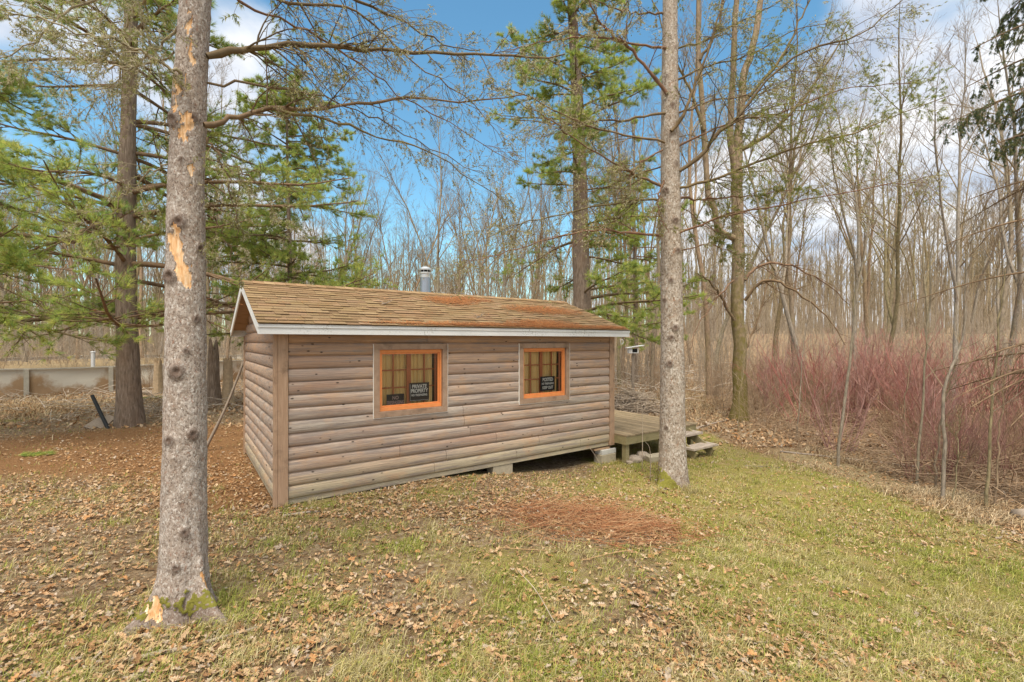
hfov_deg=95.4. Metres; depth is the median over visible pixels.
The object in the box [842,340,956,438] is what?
red shrub
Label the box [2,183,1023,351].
woods
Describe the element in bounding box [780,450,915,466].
fallen log
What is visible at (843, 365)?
red shrub
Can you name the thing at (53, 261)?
white pine
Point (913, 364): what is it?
red shrub
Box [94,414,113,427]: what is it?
board
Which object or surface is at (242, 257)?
bare tree
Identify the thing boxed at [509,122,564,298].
bare tree
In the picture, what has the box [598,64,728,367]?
bare tree
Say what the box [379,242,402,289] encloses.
bare tree
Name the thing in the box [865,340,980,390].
red shrub
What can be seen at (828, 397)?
brown shrub
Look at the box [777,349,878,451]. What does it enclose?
red shrub
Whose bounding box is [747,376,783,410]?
brown shrub
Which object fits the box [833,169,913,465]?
sapling
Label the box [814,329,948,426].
red shrub
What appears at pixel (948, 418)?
brown shrub
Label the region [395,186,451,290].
bare tree
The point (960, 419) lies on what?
brown shrub
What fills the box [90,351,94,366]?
white post
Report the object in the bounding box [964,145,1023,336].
bare tree
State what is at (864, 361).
red shrub
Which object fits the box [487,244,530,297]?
bare tree
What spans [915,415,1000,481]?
brown shrub
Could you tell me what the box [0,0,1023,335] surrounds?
sky
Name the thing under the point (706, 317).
bare tree
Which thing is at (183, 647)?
stick
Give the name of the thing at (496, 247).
bare tree
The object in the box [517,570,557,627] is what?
dry stalk
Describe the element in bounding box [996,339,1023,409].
red shrub
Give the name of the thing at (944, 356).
red shrub
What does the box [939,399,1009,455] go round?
brown shrub
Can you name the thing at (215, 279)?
bare tree
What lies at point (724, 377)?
brown shrub
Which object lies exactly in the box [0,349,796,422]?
undergrowth
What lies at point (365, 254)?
bare tree
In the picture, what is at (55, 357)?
brown shrub
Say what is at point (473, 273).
bare tree
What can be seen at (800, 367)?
red shrub
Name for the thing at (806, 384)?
brown shrub
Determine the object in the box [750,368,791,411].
brown shrub
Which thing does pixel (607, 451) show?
concrete block
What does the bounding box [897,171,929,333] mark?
bare tree
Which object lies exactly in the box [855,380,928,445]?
brown shrub
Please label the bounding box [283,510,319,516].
stick
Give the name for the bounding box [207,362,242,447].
pole
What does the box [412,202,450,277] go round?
bare tree
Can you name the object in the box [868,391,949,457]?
brown shrub
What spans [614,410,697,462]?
deck
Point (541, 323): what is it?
needle litter
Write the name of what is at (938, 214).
bare tree
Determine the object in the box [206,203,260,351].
bare tree
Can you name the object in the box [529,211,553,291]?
bare tree
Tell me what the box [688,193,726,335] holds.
bare tree
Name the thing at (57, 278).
bare tree
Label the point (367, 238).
bare tree
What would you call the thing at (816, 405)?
brown shrub
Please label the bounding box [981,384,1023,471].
red shrub
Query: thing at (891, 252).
bare tree
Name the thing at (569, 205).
bare tree
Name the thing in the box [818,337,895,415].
red shrub
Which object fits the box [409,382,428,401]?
sign
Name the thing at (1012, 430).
brown shrub
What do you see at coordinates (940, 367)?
red shrub
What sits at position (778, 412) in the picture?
brown shrub
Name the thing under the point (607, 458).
concrete block
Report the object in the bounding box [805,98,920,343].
bare tree
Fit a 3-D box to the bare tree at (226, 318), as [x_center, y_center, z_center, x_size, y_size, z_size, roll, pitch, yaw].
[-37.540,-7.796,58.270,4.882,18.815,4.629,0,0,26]
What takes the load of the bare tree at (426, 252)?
on the ground at (580, 462)
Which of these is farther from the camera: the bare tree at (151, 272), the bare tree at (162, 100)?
the bare tree at (151, 272)
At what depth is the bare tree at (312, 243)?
42.50 m
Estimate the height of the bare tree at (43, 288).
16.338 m
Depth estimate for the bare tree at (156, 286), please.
49.37 m
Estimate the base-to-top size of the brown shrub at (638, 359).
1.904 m
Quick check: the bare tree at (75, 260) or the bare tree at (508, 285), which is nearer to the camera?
the bare tree at (75, 260)
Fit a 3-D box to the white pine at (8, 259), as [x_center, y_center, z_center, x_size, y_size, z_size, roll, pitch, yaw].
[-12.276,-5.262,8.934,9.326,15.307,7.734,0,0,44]
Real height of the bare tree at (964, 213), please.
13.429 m
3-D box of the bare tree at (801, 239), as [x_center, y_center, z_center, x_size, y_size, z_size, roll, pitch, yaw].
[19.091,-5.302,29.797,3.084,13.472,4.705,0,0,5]
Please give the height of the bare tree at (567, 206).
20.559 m
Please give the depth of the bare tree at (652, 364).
20.98 m
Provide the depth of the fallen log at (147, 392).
18.22 m
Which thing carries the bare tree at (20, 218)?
on the ground at (580, 462)
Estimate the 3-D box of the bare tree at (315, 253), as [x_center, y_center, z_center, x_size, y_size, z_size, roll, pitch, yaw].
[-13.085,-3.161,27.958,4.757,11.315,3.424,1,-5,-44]
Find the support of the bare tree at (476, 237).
on the ground at (580, 462)
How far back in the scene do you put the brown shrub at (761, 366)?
20.45 m
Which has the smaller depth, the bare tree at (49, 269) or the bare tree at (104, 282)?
the bare tree at (49, 269)
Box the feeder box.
[625,345,643,394]
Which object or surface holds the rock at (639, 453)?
on the ground at (580, 462)
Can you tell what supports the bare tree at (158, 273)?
on the ground at (580, 462)
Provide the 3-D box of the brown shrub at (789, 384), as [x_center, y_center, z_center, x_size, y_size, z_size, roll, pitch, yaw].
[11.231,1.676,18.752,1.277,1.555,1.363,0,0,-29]
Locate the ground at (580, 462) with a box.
[0,328,1023,681]
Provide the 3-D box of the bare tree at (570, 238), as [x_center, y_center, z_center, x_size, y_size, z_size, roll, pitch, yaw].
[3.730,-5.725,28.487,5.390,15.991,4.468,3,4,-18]
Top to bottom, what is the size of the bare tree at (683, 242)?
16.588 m
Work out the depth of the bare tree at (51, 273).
47.44 m
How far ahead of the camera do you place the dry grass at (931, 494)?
9.34 m
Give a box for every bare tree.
[0,132,27,361]
[0,147,66,324]
[0,180,27,356]
[0,186,59,277]
[3,219,58,350]
[4,194,83,344]
[6,157,72,355]
[6,190,44,339]
[7,157,50,344]
[7,196,98,349]
[9,238,74,352]
[10,225,29,355]
[11,204,43,352]
[16,207,108,356]
[29,191,85,351]
[35,188,115,341]
[36,150,112,358]
[37,185,98,352]
[42,177,81,350]
[47,205,114,301]
[50,156,148,295]
[52,149,166,298]
[59,101,143,354]
[63,206,110,353]
[68,207,143,350]
[70,188,113,350]
[76,65,165,357]
[81,30,222,205]
[83,75,161,278]
[92,132,151,354]
[136,240,164,349]
[140,203,207,341]
[141,235,163,296]
[142,190,206,348]
[142,236,163,331]
[154,59,264,344]
[159,194,213,354]
[206,56,268,264]
[206,176,243,333]
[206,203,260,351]
[206,260,234,353]
[207,147,262,345]
[207,215,229,338]
[208,106,255,359]
[218,185,273,294]
[218,254,233,348]
[221,179,251,278]
[241,200,304,276]
[267,181,315,282]
[268,201,338,282]
[281,155,326,282]
[284,208,331,274]
[293,152,379,286]
[298,156,389,280]
[302,192,330,274]
[309,249,349,280]
[321,155,383,285]
[327,150,404,287]
[338,231,371,287]
[342,220,379,286]
[351,83,478,292]
[356,237,384,285]
[357,163,475,290]
[358,202,435,290]
[363,237,399,288]
[373,248,395,288]
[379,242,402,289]
[382,213,414,289]
[389,195,446,292]
[393,216,425,282]
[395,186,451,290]
[395,257,419,290]
[402,247,433,291]
[410,211,448,292]
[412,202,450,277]
[419,149,518,295]
[429,243,457,292]
[431,254,455,290]
[433,244,468,292]
[436,220,476,294]
[441,154,510,293]
[441,187,492,295]
[443,245,468,294]
[447,249,470,294]
[449,213,475,293]
[463,193,497,295]
[469,232,521,296]
[469,242,495,293]
[472,132,544,296]
[474,237,493,295]
[475,236,507,295]
[480,187,532,295]
[481,193,512,295]
[487,181,554,297]
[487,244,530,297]
[491,180,536,296]
[506,194,554,298]
[508,235,524,292]
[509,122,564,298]
[523,230,547,298]
[525,168,570,298]
[526,150,589,301]
[529,130,613,300]
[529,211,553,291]
[542,82,638,300]
[542,231,561,285]
[543,111,602,268]
[565,0,661,383]
[588,116,657,276]
[588,218,612,313]
[589,100,648,384]
[592,249,604,311]
[595,109,657,338]
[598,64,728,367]
[601,139,631,303]
[613,154,649,305]
[632,220,648,332]
[636,141,660,312]
[638,30,709,391]
[639,99,748,374]
[649,0,739,399]
[650,120,705,365]
[683,222,698,332]
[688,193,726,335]
[690,150,730,340]
[697,64,811,388]
[700,200,728,334]
[707,0,879,370]
[709,127,777,320]
[726,0,867,377]
[743,10,849,381]
[750,149,834,320]
[751,188,791,276]
[769,230,798,329]
[779,145,836,357]
[783,48,895,402]
[802,72,892,359]
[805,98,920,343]
[807,104,935,354]
[811,0,996,406]
[817,195,894,332]
[824,143,909,340]
[841,212,893,327]
[847,205,877,269]
[855,179,941,335]
[866,201,930,301]
[882,0,1023,415]
[884,135,952,339]
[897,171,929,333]
[902,154,970,354]
[903,157,969,277]
[905,0,1023,403]
[923,21,1023,373]
[924,174,977,327]
[927,136,998,362]
[928,209,969,333]
[949,167,1023,347]
[949,173,1005,337]
[963,146,1023,364]
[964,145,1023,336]
[971,178,1023,305]
[979,188,1013,331]
[992,185,1023,244]
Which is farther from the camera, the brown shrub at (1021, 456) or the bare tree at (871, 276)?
the bare tree at (871, 276)
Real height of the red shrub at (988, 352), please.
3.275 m
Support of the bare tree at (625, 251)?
on the ground at (580, 462)
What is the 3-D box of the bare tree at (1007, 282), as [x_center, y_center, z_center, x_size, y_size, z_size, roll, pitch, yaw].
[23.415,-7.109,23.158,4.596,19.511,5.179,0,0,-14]
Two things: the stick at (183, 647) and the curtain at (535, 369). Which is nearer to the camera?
the stick at (183, 647)
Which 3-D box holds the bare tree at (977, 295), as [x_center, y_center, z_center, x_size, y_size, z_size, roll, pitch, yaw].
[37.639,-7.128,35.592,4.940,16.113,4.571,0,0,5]
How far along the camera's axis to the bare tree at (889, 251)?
40.88 m
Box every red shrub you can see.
[729,334,850,428]
[747,349,798,414]
[748,333,810,404]
[775,342,841,402]
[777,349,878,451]
[786,337,846,402]
[792,355,878,412]
[793,318,906,431]
[803,338,867,409]
[807,330,896,422]
[808,337,874,411]
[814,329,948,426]
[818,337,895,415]
[821,334,916,423]
[822,322,938,424]
[828,322,916,401]
[838,337,898,407]
[838,342,987,447]
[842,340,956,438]
[842,403,940,478]
[847,334,932,407]
[850,315,986,439]
[861,325,968,417]
[864,343,929,408]
[864,343,943,416]
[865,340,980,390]
[874,350,935,410]
[882,339,978,399]
[890,350,969,404]
[893,390,989,479]
[895,341,928,404]
[895,385,1023,477]
[897,337,965,416]
[913,390,1002,467]
[915,332,995,404]
[926,399,1021,471]
[929,335,1023,425]
[938,327,1023,423]
[940,326,1023,387]
[946,384,1022,462]
[949,382,1023,478]
[956,351,1023,435]
[964,343,1023,413]
[976,401,1023,473]
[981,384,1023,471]
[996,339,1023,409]
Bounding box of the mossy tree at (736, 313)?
[643,0,878,421]
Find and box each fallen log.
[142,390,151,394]
[696,418,728,427]
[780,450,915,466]
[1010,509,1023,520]
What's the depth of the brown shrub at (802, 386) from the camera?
18.23 m
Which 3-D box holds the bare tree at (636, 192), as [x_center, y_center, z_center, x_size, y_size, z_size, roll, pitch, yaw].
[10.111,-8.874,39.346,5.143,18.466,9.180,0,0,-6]
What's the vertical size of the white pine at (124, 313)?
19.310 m
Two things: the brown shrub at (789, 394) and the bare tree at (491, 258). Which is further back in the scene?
the bare tree at (491, 258)
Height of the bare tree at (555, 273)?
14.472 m
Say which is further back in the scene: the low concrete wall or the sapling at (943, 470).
the low concrete wall
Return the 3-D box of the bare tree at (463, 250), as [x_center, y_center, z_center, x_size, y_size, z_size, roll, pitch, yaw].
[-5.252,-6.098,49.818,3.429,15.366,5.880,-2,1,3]
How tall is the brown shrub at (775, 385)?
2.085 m
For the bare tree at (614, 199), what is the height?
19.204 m
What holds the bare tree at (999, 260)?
on the ground at (580, 462)
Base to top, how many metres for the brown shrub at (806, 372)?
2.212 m
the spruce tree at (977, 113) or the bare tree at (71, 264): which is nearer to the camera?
the spruce tree at (977, 113)
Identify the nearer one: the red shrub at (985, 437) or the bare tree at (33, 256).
the red shrub at (985, 437)
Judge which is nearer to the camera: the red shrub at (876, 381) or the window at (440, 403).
the window at (440, 403)
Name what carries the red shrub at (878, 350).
on the ground at (580, 462)
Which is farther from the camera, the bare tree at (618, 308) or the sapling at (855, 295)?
the bare tree at (618, 308)
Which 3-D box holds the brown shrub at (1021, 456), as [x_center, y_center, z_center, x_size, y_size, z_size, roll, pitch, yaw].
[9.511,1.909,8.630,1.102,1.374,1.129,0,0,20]
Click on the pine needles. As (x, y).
(585, 510)
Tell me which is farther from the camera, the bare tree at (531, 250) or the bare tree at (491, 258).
the bare tree at (491, 258)
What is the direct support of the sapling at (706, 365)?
on the ground at (580, 462)
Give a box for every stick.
[128,626,257,662]
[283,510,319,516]
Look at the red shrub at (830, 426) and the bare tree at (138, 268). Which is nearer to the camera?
the red shrub at (830, 426)
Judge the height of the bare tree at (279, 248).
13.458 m
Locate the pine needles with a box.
[404,486,848,601]
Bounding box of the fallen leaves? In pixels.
[0,338,1023,681]
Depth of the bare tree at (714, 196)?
40.85 m
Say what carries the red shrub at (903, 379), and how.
on the ground at (580, 462)
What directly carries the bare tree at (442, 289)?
on the ground at (580, 462)
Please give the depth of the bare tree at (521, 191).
30.77 m
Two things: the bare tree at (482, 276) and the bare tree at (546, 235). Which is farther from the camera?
the bare tree at (482, 276)
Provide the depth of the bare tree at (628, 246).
32.23 m
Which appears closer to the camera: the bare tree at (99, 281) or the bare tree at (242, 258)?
the bare tree at (242, 258)
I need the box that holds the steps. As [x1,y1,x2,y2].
[686,428,717,458]
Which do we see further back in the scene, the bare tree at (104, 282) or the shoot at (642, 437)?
the bare tree at (104, 282)
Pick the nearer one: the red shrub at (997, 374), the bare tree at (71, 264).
the red shrub at (997, 374)
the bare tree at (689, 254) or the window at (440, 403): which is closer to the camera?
the window at (440, 403)
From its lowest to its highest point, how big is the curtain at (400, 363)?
0.882 m
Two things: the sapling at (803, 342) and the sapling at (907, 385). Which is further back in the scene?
the sapling at (803, 342)
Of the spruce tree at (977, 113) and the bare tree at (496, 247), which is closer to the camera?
the spruce tree at (977, 113)
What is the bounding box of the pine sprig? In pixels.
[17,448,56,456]
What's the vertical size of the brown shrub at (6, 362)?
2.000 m
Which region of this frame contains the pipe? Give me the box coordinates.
[90,394,109,428]
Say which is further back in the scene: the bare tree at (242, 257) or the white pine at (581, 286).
the bare tree at (242, 257)
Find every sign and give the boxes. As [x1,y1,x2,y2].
[386,394,403,404]
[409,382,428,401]
[540,376,554,390]
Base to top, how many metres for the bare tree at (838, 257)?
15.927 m
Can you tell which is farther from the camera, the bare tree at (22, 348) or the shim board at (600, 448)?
the bare tree at (22, 348)
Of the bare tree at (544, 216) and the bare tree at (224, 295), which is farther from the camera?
the bare tree at (224, 295)
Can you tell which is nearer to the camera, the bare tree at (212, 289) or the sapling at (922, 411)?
the sapling at (922, 411)
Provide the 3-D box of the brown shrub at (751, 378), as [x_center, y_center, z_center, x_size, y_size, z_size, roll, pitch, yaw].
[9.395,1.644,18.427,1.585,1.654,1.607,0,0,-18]
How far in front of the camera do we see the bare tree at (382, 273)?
55.42 m
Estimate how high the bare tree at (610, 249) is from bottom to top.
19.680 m
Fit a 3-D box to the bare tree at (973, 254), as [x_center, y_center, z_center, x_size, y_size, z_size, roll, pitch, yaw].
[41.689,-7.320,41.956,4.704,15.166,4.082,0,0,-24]
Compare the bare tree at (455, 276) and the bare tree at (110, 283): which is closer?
the bare tree at (110, 283)
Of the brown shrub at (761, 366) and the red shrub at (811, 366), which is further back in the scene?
the brown shrub at (761, 366)
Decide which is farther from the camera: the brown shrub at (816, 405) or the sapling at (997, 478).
the brown shrub at (816, 405)
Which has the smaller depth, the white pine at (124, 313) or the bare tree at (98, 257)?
the white pine at (124, 313)
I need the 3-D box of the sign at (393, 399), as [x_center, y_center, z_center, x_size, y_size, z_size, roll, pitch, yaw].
[-1.719,0.881,6.863,0.276,0.197,0.006,0,0,-35]
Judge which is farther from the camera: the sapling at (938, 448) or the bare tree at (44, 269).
the bare tree at (44, 269)
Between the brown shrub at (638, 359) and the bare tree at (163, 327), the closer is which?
the brown shrub at (638, 359)
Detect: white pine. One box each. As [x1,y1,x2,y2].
[0,0,130,365]
[0,0,385,427]
[0,4,113,328]
[155,50,397,349]
[487,0,716,349]
[592,118,689,381]
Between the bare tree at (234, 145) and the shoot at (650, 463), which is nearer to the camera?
the shoot at (650, 463)
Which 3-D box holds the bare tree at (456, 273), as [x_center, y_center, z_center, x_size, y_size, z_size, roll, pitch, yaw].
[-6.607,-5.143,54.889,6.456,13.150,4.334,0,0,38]
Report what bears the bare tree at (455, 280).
on the ground at (580, 462)
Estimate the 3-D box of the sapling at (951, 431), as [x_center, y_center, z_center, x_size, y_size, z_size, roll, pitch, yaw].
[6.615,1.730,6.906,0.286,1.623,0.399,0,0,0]
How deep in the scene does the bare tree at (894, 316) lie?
15.76 m
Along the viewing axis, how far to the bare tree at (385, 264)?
44.11 m
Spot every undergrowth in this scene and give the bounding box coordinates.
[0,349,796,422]
[686,379,1023,510]
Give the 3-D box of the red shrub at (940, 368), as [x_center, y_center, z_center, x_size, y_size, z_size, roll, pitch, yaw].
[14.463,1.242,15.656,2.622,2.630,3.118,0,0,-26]
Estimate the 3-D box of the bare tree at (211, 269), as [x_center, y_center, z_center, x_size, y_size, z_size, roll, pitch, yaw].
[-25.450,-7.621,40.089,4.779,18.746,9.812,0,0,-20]
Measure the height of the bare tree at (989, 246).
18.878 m
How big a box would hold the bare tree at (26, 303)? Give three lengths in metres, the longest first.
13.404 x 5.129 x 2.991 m
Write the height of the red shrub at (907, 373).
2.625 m
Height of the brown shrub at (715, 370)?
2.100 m
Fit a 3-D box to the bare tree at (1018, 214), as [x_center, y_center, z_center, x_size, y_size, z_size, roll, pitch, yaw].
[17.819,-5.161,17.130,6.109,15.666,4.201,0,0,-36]
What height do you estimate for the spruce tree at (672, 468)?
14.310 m
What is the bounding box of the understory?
[0,253,1023,390]
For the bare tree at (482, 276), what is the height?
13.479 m
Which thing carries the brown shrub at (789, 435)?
on the ground at (580, 462)
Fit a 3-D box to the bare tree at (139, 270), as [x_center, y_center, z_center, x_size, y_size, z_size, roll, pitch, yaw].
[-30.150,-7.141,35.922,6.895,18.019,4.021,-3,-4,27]
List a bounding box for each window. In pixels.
[373,344,447,418]
[518,343,569,404]
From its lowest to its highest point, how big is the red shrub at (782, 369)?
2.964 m
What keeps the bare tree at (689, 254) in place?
on the ground at (580, 462)
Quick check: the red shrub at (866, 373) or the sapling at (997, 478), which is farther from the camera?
the red shrub at (866, 373)
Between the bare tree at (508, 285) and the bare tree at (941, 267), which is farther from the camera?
the bare tree at (508, 285)
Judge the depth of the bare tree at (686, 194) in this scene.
27.13 m
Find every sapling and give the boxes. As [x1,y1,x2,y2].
[697,328,716,423]
[715,328,732,406]
[721,274,761,431]
[793,255,824,436]
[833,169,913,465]
[885,318,934,464]
[886,192,1021,501]
[893,212,973,484]
[933,359,967,488]
[939,403,971,501]
[971,272,1023,507]
[977,328,1016,505]
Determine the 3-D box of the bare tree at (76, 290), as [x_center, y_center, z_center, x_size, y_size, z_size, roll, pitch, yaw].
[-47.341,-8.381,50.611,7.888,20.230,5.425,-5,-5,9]
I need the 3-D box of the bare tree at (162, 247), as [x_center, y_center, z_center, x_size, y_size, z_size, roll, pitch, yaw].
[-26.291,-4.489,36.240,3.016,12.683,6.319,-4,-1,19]
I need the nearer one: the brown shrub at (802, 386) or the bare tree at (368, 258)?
the brown shrub at (802, 386)
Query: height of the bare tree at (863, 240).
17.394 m
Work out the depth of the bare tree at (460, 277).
34.78 m
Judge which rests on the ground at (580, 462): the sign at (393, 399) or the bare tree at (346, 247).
the bare tree at (346, 247)
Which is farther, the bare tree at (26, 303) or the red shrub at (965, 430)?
the bare tree at (26, 303)
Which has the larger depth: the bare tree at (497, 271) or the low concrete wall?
the bare tree at (497, 271)
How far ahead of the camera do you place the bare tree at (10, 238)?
35.79 m
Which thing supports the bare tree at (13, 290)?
on the ground at (580, 462)
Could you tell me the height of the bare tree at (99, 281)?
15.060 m
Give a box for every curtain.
[382,352,431,405]
[524,350,556,393]
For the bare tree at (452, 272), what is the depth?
56.47 m
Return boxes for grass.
[0,380,1023,551]
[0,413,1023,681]
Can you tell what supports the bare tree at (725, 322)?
on the ground at (580, 462)
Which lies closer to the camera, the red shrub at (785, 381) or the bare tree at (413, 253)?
the red shrub at (785, 381)
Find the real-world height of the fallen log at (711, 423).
0.100 m
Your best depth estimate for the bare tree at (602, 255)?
49.81 m
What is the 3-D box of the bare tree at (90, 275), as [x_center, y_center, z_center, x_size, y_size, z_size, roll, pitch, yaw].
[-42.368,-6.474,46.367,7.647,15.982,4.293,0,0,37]
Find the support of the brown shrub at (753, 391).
on the ground at (580, 462)
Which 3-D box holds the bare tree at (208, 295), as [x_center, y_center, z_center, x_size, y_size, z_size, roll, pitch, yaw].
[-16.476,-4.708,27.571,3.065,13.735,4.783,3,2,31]
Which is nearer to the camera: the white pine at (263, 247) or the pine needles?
the pine needles
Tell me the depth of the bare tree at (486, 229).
28.14 m
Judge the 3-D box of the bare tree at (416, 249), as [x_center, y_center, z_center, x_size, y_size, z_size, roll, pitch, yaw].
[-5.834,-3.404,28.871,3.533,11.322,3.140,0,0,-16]
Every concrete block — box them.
[487,463,512,473]
[594,453,615,463]
[595,447,615,454]
[645,453,658,462]
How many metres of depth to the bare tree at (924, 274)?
32.52 m
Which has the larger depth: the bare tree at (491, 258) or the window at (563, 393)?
the bare tree at (491, 258)
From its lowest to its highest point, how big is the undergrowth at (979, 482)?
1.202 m
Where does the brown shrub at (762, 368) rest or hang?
on the ground at (580, 462)
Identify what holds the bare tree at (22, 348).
on the ground at (580, 462)
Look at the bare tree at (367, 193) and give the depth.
29.91 m
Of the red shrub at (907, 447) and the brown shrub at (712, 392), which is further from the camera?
the brown shrub at (712, 392)
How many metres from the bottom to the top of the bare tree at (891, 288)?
16.546 m
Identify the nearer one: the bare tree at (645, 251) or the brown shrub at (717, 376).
the brown shrub at (717, 376)
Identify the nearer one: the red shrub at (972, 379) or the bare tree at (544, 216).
the red shrub at (972, 379)
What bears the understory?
on the ground at (580, 462)
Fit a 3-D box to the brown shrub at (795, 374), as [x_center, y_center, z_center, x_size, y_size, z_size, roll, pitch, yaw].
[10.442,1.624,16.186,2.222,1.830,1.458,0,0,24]
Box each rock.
[629,455,641,462]
[637,451,648,460]
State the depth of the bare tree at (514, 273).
55.04 m
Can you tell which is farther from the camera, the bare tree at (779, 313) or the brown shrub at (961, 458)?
the bare tree at (779, 313)
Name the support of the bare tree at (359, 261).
on the ground at (580, 462)
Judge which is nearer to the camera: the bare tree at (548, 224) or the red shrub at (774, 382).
the red shrub at (774, 382)
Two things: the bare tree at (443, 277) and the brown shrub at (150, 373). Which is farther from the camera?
the bare tree at (443, 277)
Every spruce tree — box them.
[0,0,581,637]
[422,0,957,489]
[873,0,1023,464]
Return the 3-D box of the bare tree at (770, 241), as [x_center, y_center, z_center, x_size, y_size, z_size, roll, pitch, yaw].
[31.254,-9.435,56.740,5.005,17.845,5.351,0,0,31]
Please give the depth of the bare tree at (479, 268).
52.76 m
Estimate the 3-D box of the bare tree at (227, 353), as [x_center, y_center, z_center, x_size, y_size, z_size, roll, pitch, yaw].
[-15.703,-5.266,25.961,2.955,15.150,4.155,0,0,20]
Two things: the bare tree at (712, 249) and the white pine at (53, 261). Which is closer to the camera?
the white pine at (53, 261)
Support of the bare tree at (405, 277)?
on the ground at (580, 462)
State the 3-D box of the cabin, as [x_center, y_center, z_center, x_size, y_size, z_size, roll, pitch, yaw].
[-1.469,0.285,9.122,6.670,3.630,3.996,0,0,-35]
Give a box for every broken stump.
[151,356,162,395]
[207,339,221,404]
[221,356,234,404]
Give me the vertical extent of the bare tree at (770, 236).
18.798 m
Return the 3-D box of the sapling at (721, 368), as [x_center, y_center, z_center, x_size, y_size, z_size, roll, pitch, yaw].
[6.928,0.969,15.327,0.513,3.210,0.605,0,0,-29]
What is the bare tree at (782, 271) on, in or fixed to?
on the ground at (580, 462)
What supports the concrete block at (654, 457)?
on the ground at (580, 462)
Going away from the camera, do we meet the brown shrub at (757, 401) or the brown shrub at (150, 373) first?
the brown shrub at (757, 401)
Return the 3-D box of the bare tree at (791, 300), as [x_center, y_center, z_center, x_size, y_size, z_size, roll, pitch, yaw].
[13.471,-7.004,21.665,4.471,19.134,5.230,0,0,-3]
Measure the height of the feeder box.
2.306 m
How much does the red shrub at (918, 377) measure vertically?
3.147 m
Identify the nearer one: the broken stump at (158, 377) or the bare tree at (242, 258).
the broken stump at (158, 377)
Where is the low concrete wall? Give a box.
[0,355,242,396]
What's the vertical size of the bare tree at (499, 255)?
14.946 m
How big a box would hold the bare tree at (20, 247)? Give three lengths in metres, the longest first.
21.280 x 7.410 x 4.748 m
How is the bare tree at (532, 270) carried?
on the ground at (580, 462)
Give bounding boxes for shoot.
[638,395,642,467]
[647,444,650,480]
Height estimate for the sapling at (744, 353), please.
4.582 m
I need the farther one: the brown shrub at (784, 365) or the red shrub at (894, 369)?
the brown shrub at (784, 365)
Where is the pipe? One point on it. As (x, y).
(100, 412)
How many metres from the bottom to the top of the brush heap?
1.131 m
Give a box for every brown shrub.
[0,352,22,368]
[27,343,83,361]
[115,349,163,390]
[625,346,643,367]
[638,359,659,396]
[691,360,731,395]
[693,349,732,391]
[700,358,750,396]
[704,368,732,409]
[720,363,789,426]
[726,352,774,395]
[729,375,782,408]
[746,358,809,414]
[746,366,769,400]
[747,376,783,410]
[748,352,775,389]
[748,356,790,389]
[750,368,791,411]
[751,385,790,421]
[762,349,816,391]
[773,377,805,409]
[774,363,817,401]
[774,402,818,439]
[776,368,796,398]
[778,365,830,410]
[788,350,836,400]
[788,357,857,424]
[789,368,840,408]
[792,379,841,426]
[804,368,866,421]
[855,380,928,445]
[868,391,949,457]
[882,407,931,446]
[906,384,955,435]
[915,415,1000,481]
[926,405,963,442]
[927,402,988,437]
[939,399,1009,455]
[984,415,1019,456]
[986,417,1023,476]
[994,394,1023,456]
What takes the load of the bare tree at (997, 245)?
on the ground at (580, 462)
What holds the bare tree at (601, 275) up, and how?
on the ground at (580, 462)
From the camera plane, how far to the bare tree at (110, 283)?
35.95 m
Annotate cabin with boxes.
[230,266,629,507]
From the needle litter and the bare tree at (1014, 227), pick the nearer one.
the needle litter
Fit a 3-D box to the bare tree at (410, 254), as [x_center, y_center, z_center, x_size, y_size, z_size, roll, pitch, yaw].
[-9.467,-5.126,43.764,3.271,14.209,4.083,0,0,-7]
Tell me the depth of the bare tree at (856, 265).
16.04 m
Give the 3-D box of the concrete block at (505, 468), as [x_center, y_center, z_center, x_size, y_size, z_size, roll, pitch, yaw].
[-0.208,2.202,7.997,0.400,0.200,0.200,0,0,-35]
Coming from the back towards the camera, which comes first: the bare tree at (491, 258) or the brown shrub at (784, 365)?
the bare tree at (491, 258)
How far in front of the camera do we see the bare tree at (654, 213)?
43.61 m
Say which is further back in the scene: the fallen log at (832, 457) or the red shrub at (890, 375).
the red shrub at (890, 375)
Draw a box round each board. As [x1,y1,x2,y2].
[84,417,100,428]
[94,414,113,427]
[590,446,609,450]
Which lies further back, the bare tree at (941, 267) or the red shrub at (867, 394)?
the bare tree at (941, 267)
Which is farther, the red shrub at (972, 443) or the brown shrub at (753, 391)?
the brown shrub at (753, 391)
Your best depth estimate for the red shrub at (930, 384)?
11.47 m
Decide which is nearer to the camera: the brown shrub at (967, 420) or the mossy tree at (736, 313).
the brown shrub at (967, 420)
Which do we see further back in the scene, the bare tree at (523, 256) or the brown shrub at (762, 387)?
the bare tree at (523, 256)
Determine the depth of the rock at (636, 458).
9.23 m
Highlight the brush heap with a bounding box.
[614,380,659,415]
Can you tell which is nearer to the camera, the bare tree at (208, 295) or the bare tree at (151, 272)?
the bare tree at (208, 295)
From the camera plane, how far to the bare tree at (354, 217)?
32.35 m
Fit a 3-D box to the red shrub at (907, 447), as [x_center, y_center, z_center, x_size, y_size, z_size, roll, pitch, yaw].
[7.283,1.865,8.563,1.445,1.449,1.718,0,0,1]
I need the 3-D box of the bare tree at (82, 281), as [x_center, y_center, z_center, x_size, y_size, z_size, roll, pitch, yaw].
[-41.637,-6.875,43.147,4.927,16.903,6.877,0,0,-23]
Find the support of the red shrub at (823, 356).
on the ground at (580, 462)

